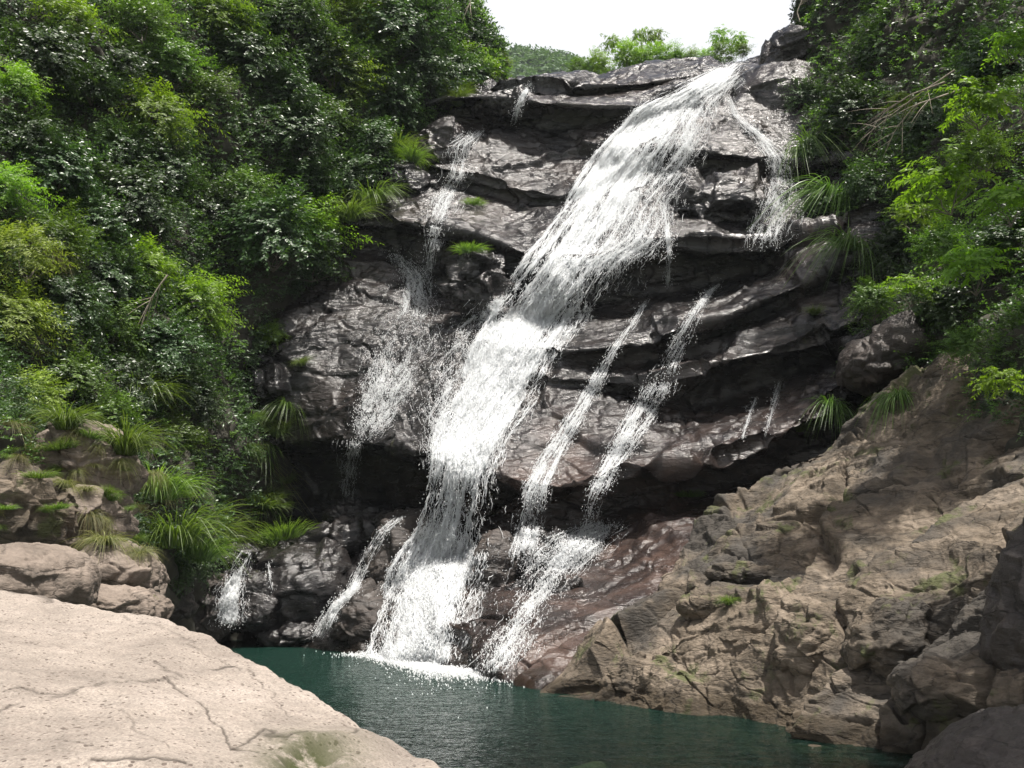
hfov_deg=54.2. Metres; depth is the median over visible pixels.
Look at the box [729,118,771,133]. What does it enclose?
rock
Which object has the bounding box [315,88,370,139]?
shrub
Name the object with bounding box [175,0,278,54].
shrub
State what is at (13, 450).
grass tuft
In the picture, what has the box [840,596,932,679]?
rock
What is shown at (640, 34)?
shrub
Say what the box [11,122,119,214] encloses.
shrub
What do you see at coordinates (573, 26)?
sky
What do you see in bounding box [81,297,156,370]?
shrub
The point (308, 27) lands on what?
shrub
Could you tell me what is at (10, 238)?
shrub
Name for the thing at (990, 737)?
rock
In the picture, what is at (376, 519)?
rock
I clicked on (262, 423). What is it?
grass tuft
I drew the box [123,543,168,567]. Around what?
grass tuft
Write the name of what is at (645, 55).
shrub
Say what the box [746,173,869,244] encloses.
grass tuft
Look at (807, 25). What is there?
shrub
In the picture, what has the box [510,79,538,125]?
water stream
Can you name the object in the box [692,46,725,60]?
shrub
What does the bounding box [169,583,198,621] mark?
rock
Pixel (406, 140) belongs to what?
grass tuft
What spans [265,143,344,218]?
shrub
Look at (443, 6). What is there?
tree
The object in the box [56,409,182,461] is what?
grass tuft
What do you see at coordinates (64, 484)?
grass tuft
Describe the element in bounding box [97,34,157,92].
shrub
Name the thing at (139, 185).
shrub
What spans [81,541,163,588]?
rock
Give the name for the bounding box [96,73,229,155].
shrub
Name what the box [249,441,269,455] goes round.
grass tuft
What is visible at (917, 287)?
leafy bough
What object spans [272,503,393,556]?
rock
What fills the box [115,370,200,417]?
grass tuft
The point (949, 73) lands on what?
bare branch
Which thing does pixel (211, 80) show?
shrub
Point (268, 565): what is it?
water stream
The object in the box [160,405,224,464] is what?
shrub
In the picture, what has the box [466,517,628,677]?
water stream
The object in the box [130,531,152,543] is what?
grass tuft
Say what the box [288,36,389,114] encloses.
shrub
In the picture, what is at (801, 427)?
grass tuft
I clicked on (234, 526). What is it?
grass tuft
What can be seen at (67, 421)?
grass tuft
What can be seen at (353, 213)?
grass tuft
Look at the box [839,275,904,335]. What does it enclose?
shrub
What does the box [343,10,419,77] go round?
shrub
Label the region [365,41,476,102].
shrub
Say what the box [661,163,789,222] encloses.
rock
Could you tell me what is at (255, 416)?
grass tuft
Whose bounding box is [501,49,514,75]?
shrub
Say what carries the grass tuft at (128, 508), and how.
on the rock at (126, 522)
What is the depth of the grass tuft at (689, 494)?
20.12 m
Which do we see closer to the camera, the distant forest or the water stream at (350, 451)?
the water stream at (350, 451)
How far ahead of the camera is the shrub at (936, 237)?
16.58 m
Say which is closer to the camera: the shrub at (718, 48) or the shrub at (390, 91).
the shrub at (390, 91)
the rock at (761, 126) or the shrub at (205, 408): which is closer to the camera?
the shrub at (205, 408)
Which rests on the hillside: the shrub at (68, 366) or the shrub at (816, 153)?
the shrub at (68, 366)
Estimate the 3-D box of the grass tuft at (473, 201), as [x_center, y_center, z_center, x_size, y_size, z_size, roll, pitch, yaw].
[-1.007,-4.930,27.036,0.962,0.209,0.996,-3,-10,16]
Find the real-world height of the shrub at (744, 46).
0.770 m
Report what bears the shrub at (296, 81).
on the hillside
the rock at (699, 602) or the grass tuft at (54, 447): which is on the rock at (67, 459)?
the grass tuft at (54, 447)
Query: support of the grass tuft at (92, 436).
on the rock at (67, 459)
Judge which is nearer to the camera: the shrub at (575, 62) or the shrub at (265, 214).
the shrub at (265, 214)
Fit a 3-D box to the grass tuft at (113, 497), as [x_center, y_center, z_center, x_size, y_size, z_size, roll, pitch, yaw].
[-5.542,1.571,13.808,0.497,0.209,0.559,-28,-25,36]
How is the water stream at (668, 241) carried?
attached to the cliff
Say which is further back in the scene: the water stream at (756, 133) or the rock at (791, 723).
the water stream at (756, 133)
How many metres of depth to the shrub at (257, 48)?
25.87 m
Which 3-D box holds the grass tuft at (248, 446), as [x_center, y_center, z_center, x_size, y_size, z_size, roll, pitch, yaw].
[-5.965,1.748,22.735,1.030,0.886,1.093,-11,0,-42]
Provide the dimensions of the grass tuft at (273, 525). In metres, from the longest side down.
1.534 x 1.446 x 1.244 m
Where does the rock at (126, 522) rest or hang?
on the hillside
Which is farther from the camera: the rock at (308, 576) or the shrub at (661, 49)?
the shrub at (661, 49)
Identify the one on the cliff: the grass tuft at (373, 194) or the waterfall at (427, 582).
the waterfall at (427, 582)
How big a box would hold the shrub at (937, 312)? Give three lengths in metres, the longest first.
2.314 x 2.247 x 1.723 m
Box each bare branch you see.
[119,275,168,338]
[797,0,807,21]
[850,69,954,150]
[850,81,945,157]
[865,90,958,163]
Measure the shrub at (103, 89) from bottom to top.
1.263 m
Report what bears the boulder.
on the pool bed
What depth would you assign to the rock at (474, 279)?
23.80 m
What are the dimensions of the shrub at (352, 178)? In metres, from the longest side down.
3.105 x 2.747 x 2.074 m
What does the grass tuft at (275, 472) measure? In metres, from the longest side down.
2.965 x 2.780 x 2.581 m
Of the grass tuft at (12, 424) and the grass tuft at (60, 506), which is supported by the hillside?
the grass tuft at (12, 424)
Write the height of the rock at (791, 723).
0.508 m
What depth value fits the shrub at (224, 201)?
23.53 m
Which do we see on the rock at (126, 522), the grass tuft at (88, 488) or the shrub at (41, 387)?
the grass tuft at (88, 488)
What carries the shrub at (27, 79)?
on the hillside
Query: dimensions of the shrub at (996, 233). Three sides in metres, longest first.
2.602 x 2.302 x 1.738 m
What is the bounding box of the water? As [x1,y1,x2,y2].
[220,640,913,767]
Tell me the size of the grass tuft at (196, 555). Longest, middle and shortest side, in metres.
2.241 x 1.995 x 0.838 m
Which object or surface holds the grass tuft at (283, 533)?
on the hillside
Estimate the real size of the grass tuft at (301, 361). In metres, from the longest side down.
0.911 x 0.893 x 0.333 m
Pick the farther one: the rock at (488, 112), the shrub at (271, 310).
the rock at (488, 112)
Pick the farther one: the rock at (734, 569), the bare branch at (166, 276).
the bare branch at (166, 276)
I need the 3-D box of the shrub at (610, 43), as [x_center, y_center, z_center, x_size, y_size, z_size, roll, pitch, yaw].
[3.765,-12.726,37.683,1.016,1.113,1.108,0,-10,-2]
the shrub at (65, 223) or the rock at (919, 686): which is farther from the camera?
the shrub at (65, 223)
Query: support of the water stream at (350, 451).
on the cliff
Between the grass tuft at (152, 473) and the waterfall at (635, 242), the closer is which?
the grass tuft at (152, 473)
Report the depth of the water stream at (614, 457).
20.61 m
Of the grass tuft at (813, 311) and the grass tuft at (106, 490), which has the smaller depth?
the grass tuft at (106, 490)
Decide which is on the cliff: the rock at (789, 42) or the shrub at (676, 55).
the shrub at (676, 55)
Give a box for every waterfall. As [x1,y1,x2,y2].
[303,60,742,717]
[408,296,566,494]
[577,72,745,302]
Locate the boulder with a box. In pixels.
[0,590,440,767]
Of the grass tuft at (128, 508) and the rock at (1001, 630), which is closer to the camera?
the rock at (1001, 630)
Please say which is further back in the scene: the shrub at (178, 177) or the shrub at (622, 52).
the shrub at (622, 52)
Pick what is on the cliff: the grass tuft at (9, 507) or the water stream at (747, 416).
the water stream at (747, 416)
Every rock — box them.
[0,458,81,547]
[0,542,101,605]
[28,419,148,499]
[63,484,139,550]
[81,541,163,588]
[90,584,173,618]
[153,553,169,594]
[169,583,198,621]
[192,572,240,641]
[211,542,261,573]
[228,567,279,633]
[250,620,322,646]
[255,537,351,623]
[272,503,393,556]
[321,497,374,522]
[329,577,389,643]
[364,507,446,585]
[367,506,442,528]
[375,160,439,195]
[410,115,471,164]
[437,248,515,319]
[470,85,554,125]
[473,528,520,589]
[504,570,583,595]
[513,526,598,573]
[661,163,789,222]
[675,581,752,620]
[704,556,783,583]
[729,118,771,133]
[730,58,818,109]
[759,23,814,63]
[771,597,845,675]
[785,710,803,732]
[835,310,941,398]
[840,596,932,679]
[886,650,961,722]
[904,704,1023,767]
[978,517,1023,671]
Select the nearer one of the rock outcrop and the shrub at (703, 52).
the rock outcrop
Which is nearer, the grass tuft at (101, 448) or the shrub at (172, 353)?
the grass tuft at (101, 448)
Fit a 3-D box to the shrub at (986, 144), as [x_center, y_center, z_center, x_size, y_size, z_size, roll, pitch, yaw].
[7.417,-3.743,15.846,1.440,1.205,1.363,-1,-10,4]
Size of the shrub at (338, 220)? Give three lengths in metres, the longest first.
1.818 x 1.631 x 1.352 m
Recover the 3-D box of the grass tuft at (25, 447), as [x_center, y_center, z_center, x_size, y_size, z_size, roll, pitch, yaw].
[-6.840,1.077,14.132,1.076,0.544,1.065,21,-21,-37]
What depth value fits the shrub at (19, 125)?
18.68 m
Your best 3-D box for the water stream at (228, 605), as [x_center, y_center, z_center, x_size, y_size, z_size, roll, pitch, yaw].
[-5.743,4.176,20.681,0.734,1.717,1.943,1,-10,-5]
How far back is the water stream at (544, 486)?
19.91 m
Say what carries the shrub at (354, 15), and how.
on the hillside
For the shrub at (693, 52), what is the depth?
36.44 m
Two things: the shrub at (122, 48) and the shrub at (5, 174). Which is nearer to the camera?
the shrub at (5, 174)
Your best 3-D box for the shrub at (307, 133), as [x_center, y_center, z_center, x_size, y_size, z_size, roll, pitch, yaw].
[-5.597,-6.555,26.005,2.868,2.523,2.918,5,-11,-25]
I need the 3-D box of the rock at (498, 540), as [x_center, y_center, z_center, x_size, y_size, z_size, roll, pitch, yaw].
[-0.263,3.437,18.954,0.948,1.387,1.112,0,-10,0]
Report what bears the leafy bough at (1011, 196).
attached to the cliff
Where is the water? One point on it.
(515, 727)
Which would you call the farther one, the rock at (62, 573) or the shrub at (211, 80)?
the shrub at (211, 80)
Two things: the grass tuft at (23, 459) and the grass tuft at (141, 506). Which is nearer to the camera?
the grass tuft at (23, 459)
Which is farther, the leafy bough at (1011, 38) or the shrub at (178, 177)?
the shrub at (178, 177)
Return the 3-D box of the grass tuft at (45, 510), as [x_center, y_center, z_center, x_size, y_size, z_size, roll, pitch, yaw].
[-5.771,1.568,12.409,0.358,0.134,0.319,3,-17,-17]
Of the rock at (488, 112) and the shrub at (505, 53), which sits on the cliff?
the rock at (488, 112)
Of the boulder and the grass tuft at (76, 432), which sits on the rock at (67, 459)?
the grass tuft at (76, 432)
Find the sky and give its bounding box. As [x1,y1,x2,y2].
[480,0,795,68]
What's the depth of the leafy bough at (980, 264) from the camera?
14.42 m
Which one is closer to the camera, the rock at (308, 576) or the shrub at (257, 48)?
the rock at (308, 576)
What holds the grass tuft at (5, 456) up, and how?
on the rock at (26, 522)
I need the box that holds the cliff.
[237,50,906,689]
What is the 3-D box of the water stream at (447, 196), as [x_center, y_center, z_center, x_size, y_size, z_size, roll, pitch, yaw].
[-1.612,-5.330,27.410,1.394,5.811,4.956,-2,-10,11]
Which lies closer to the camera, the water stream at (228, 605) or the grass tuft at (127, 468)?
the grass tuft at (127, 468)
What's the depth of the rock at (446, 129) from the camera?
28.53 m
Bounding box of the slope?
[793,0,1023,451]
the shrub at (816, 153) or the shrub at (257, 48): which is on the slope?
the shrub at (816, 153)
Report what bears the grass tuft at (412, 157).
on the cliff
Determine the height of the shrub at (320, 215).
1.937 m
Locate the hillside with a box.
[0,0,508,643]
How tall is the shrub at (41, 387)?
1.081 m
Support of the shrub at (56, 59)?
on the hillside
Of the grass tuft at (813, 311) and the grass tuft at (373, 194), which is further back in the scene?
the grass tuft at (373, 194)
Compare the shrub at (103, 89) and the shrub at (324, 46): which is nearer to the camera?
the shrub at (103, 89)
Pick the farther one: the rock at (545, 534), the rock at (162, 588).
the rock at (545, 534)
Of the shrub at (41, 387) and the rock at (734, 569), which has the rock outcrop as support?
the rock at (734, 569)
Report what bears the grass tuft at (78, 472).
on the hillside
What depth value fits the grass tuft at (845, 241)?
22.25 m
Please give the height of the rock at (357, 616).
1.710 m
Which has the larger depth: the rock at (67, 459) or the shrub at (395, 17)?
the shrub at (395, 17)
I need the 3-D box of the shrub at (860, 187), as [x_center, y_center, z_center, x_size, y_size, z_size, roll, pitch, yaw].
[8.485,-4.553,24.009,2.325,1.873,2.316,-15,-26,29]
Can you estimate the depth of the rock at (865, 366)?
18.45 m
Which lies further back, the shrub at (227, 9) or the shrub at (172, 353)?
the shrub at (227, 9)
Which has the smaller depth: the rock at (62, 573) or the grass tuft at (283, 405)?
the rock at (62, 573)
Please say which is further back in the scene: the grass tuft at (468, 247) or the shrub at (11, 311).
the grass tuft at (468, 247)
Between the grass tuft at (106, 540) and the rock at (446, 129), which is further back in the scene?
the rock at (446, 129)
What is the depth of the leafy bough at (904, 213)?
16.17 m
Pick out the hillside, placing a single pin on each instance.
(284, 464)
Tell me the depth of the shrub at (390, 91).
29.02 m
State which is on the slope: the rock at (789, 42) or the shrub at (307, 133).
the rock at (789, 42)
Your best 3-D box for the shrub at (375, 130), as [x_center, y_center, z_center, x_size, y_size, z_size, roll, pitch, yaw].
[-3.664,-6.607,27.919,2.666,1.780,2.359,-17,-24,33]
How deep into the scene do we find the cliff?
23.23 m
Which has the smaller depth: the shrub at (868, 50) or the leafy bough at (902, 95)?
the leafy bough at (902, 95)
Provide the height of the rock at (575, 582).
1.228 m
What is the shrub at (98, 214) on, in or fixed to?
on the hillside
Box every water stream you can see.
[210,545,256,628]
[265,561,276,592]
[311,510,407,638]
[332,437,361,497]
[339,248,455,444]
[418,130,483,279]
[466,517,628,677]
[508,299,649,569]
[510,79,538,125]
[565,284,721,549]
[658,196,675,285]
[678,105,699,173]
[725,97,808,250]
[737,396,758,441]
[763,382,783,436]
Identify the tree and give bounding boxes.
[376,0,468,65]
[458,38,501,80]
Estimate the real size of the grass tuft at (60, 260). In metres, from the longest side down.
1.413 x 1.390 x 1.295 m
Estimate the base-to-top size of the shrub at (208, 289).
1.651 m
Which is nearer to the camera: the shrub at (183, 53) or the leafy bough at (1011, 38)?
the leafy bough at (1011, 38)
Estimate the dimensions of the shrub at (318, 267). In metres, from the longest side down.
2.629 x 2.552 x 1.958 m
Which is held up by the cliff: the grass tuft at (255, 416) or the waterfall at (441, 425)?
the waterfall at (441, 425)
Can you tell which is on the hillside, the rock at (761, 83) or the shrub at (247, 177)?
the shrub at (247, 177)
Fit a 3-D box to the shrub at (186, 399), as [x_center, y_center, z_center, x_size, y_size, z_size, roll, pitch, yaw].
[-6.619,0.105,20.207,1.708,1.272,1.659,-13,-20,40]
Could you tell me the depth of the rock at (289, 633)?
21.08 m
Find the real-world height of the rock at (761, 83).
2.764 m
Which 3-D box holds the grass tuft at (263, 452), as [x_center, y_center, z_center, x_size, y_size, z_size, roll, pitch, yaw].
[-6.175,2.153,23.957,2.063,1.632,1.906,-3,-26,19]
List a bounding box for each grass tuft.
[0,418,48,448]
[0,452,13,458]
[0,453,38,475]
[0,503,19,509]
[3,446,22,453]
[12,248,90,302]
[12,468,63,477]
[20,398,121,435]
[24,439,48,462]
[31,435,86,451]
[35,507,55,512]
[41,502,79,509]
[44,463,62,471]
[51,428,91,455]
[52,433,82,445]
[52,435,73,446]
[52,477,85,500]
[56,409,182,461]
[59,530,144,560]
[63,468,94,483]
[70,482,103,497]
[74,426,107,441]
[77,462,110,474]
[77,507,116,544]
[78,442,106,466]
[79,513,117,534]
[95,484,124,495]
[101,457,150,489]
[103,488,129,502]
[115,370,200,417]
[117,465,133,472]
[123,504,139,510]
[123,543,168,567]
[125,500,150,518]
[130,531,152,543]
[132,491,249,552]
[138,469,174,506]
[139,459,223,509]
[158,497,180,508]
[168,522,253,571]
[177,489,201,497]
[214,498,273,554]
[232,442,265,477]
[240,410,270,425]
[240,438,289,488]
[240,517,318,546]
[245,488,301,511]
[247,397,308,445]
[248,503,292,544]
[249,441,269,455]
[252,406,280,430]
[254,482,301,502]
[260,422,298,442]
[260,522,287,546]
[264,418,296,434]
[268,460,318,520]
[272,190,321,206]
[289,355,314,370]
[321,191,388,221]
[333,177,414,208]
[377,131,434,154]
[391,138,438,170]
[436,82,478,115]
[450,241,492,253]
[460,197,486,205]
[673,490,710,496]
[714,595,741,605]
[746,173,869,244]
[766,224,895,298]
[768,115,870,181]
[790,421,816,431]
[797,304,829,315]
[797,394,855,447]
[852,385,917,440]
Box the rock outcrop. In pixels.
[540,350,1023,753]
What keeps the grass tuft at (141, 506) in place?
on the rock at (126, 522)
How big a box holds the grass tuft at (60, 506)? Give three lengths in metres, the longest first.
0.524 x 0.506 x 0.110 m
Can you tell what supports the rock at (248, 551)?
on the hillside
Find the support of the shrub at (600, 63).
on the cliff
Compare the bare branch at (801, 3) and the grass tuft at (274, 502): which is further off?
the bare branch at (801, 3)
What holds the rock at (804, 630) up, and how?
on the rock outcrop
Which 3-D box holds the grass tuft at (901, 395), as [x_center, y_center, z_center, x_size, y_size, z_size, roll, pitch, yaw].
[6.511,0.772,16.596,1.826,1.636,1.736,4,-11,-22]
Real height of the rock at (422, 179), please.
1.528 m
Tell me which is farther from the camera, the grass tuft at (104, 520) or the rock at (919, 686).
the grass tuft at (104, 520)
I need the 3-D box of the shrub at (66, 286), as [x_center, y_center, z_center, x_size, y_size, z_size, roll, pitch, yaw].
[-7.816,-1.391,17.289,1.846,1.796,1.926,-3,-10,16]
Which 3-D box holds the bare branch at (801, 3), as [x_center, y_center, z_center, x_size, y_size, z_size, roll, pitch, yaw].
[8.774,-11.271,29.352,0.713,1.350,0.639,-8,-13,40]
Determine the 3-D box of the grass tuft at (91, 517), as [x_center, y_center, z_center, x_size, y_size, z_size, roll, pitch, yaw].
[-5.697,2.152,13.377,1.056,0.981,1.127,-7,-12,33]
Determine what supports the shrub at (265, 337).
on the hillside
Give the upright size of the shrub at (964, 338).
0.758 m
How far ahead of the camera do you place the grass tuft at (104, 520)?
13.52 m
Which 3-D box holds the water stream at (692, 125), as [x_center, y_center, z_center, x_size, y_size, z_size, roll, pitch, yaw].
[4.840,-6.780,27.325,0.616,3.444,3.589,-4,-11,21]
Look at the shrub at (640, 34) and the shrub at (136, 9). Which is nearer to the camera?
the shrub at (136, 9)
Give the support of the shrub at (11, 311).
on the hillside
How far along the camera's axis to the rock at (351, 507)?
23.23 m
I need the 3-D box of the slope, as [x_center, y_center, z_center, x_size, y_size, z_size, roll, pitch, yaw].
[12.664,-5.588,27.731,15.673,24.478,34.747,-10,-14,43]
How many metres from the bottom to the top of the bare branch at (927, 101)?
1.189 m
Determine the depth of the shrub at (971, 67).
21.16 m
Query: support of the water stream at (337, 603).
on the cliff
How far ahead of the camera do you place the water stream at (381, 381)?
23.40 m
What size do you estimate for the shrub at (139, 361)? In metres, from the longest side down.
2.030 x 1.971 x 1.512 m
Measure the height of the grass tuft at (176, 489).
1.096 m
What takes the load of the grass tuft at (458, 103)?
on the hillside
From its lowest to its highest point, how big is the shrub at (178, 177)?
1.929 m
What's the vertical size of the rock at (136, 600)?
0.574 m
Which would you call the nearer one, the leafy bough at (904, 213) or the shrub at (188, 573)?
the leafy bough at (904, 213)
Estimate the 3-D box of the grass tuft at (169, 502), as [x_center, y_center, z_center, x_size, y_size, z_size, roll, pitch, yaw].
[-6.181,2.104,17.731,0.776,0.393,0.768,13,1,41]
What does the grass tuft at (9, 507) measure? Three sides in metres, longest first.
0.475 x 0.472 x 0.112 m
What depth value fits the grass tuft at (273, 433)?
23.75 m
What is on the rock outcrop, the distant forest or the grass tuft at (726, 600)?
the grass tuft at (726, 600)
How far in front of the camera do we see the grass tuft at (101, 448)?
13.98 m
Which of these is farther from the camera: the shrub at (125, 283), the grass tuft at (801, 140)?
the grass tuft at (801, 140)
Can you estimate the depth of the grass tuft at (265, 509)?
23.86 m
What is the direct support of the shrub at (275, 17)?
on the hillside
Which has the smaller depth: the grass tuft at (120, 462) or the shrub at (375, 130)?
the grass tuft at (120, 462)
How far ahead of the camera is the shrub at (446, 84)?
30.87 m
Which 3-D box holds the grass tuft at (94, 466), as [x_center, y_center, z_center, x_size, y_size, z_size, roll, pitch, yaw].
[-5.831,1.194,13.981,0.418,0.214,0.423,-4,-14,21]
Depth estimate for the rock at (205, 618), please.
19.93 m
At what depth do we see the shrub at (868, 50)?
26.31 m
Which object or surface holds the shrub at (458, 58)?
on the hillside
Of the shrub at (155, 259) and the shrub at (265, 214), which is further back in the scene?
the shrub at (265, 214)
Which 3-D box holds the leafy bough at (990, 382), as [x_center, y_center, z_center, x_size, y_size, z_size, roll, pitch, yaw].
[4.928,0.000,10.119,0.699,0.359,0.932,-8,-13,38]
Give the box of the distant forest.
[506,43,615,77]
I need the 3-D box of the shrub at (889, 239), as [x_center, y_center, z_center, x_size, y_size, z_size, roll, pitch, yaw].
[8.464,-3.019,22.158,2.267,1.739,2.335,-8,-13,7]
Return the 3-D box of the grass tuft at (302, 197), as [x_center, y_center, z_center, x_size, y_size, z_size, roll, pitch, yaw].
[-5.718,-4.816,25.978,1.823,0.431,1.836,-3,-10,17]
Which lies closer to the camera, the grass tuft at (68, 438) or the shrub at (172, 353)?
the grass tuft at (68, 438)
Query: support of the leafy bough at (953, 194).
attached to the cliff
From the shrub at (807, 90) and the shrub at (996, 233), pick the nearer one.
the shrub at (996, 233)
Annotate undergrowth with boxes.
[0,0,513,571]
[788,0,1023,441]
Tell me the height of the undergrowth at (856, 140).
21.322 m
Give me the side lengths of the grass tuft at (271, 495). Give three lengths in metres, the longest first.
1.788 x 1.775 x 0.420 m
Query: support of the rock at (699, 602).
on the rock outcrop
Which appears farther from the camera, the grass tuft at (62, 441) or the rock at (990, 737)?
the grass tuft at (62, 441)
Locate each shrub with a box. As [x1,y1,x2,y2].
[0,14,113,101]
[0,57,68,114]
[0,104,84,166]
[0,160,69,219]
[0,217,79,289]
[0,268,74,366]
[1,196,109,280]
[7,262,128,351]
[8,364,77,423]
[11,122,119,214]
[23,0,130,59]
[27,331,132,418]
[49,187,142,251]
[58,53,139,108]
[71,225,180,329]
[78,380,168,459]
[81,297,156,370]
[83,108,169,170]
[88,154,190,239]
[94,337,190,419]
[95,0,189,69]
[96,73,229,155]
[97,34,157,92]
[109,232,196,317]
[119,312,236,376]
[122,121,220,207]
[133,30,224,95]
[155,353,223,417]
[160,263,258,338]
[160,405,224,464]
[168,373,235,431]
[168,535,236,606]
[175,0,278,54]
[177,64,249,121]
[180,169,259,245]
[193,173,334,278]
[196,5,314,99]
[202,0,276,55]
[215,162,285,210]
[243,0,335,55]
[244,80,352,181]
[245,50,336,118]
[247,285,287,344]
[251,318,288,351]
[254,0,349,45]
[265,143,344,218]
[273,189,383,270]
[280,19,386,103]
[284,213,354,286]
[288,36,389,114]
[298,144,408,201]
[309,191,353,235]
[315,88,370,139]
[318,0,397,51]
[336,115,412,173]
[341,0,473,92]
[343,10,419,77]
[360,57,434,132]
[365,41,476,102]
[420,33,502,90]
[436,76,480,94]
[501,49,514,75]
[565,56,597,73]
[577,45,622,73]
[597,33,622,59]
[602,35,649,68]
[617,45,671,68]
[628,26,654,49]
[639,35,686,60]
[644,27,669,48]
[656,42,696,59]
[680,43,704,58]
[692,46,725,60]
[706,24,735,52]
[708,38,752,63]
[723,31,754,54]
[730,39,754,60]
[776,70,822,114]
[782,125,842,177]
[791,1,849,34]
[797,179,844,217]
[805,64,880,142]
[817,147,893,215]
[835,0,900,80]
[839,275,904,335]
[842,214,922,284]
[861,75,974,186]
[879,257,983,345]
[895,203,994,279]
[923,325,1008,374]
[928,202,1023,289]
[931,112,1023,190]
[941,8,1023,98]
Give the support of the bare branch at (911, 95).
attached to the cliff
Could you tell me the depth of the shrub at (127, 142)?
21.59 m
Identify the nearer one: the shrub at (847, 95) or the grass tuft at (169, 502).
the grass tuft at (169, 502)
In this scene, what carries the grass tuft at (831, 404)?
on the cliff
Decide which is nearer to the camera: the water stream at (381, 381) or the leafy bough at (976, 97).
the leafy bough at (976, 97)
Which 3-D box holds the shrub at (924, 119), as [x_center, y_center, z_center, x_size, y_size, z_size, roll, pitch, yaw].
[9.336,-5.617,22.673,2.716,2.418,2.800,-4,-11,23]
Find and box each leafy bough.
[867,91,930,117]
[873,272,957,307]
[877,202,949,233]
[879,138,1011,225]
[890,242,1023,295]
[916,73,1023,133]
[951,367,1023,401]
[953,180,1023,228]
[978,23,1023,71]
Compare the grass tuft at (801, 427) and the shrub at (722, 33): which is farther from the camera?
the shrub at (722, 33)
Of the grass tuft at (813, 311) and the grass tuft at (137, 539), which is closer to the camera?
the grass tuft at (137, 539)
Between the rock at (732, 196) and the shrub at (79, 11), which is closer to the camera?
the shrub at (79, 11)
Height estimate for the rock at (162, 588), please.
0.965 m
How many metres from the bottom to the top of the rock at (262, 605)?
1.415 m
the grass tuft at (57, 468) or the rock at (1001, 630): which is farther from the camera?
the grass tuft at (57, 468)
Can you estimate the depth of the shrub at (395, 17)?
29.38 m
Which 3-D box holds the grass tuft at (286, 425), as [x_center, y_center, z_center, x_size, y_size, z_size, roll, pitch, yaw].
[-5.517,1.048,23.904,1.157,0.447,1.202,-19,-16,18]
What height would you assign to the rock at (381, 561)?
2.154 m
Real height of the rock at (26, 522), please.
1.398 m
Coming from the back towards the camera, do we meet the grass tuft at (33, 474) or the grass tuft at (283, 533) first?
the grass tuft at (283, 533)
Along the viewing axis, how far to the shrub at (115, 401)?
16.87 m
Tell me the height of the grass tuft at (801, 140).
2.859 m
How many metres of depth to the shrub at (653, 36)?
37.73 m
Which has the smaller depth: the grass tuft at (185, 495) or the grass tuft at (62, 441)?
the grass tuft at (62, 441)
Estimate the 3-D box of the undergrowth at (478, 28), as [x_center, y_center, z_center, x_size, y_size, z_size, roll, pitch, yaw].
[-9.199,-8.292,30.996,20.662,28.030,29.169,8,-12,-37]
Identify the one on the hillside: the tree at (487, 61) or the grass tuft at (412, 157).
the tree at (487, 61)
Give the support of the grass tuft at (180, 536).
on the hillside
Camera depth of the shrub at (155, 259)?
19.95 m
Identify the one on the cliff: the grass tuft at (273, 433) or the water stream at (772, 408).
the water stream at (772, 408)

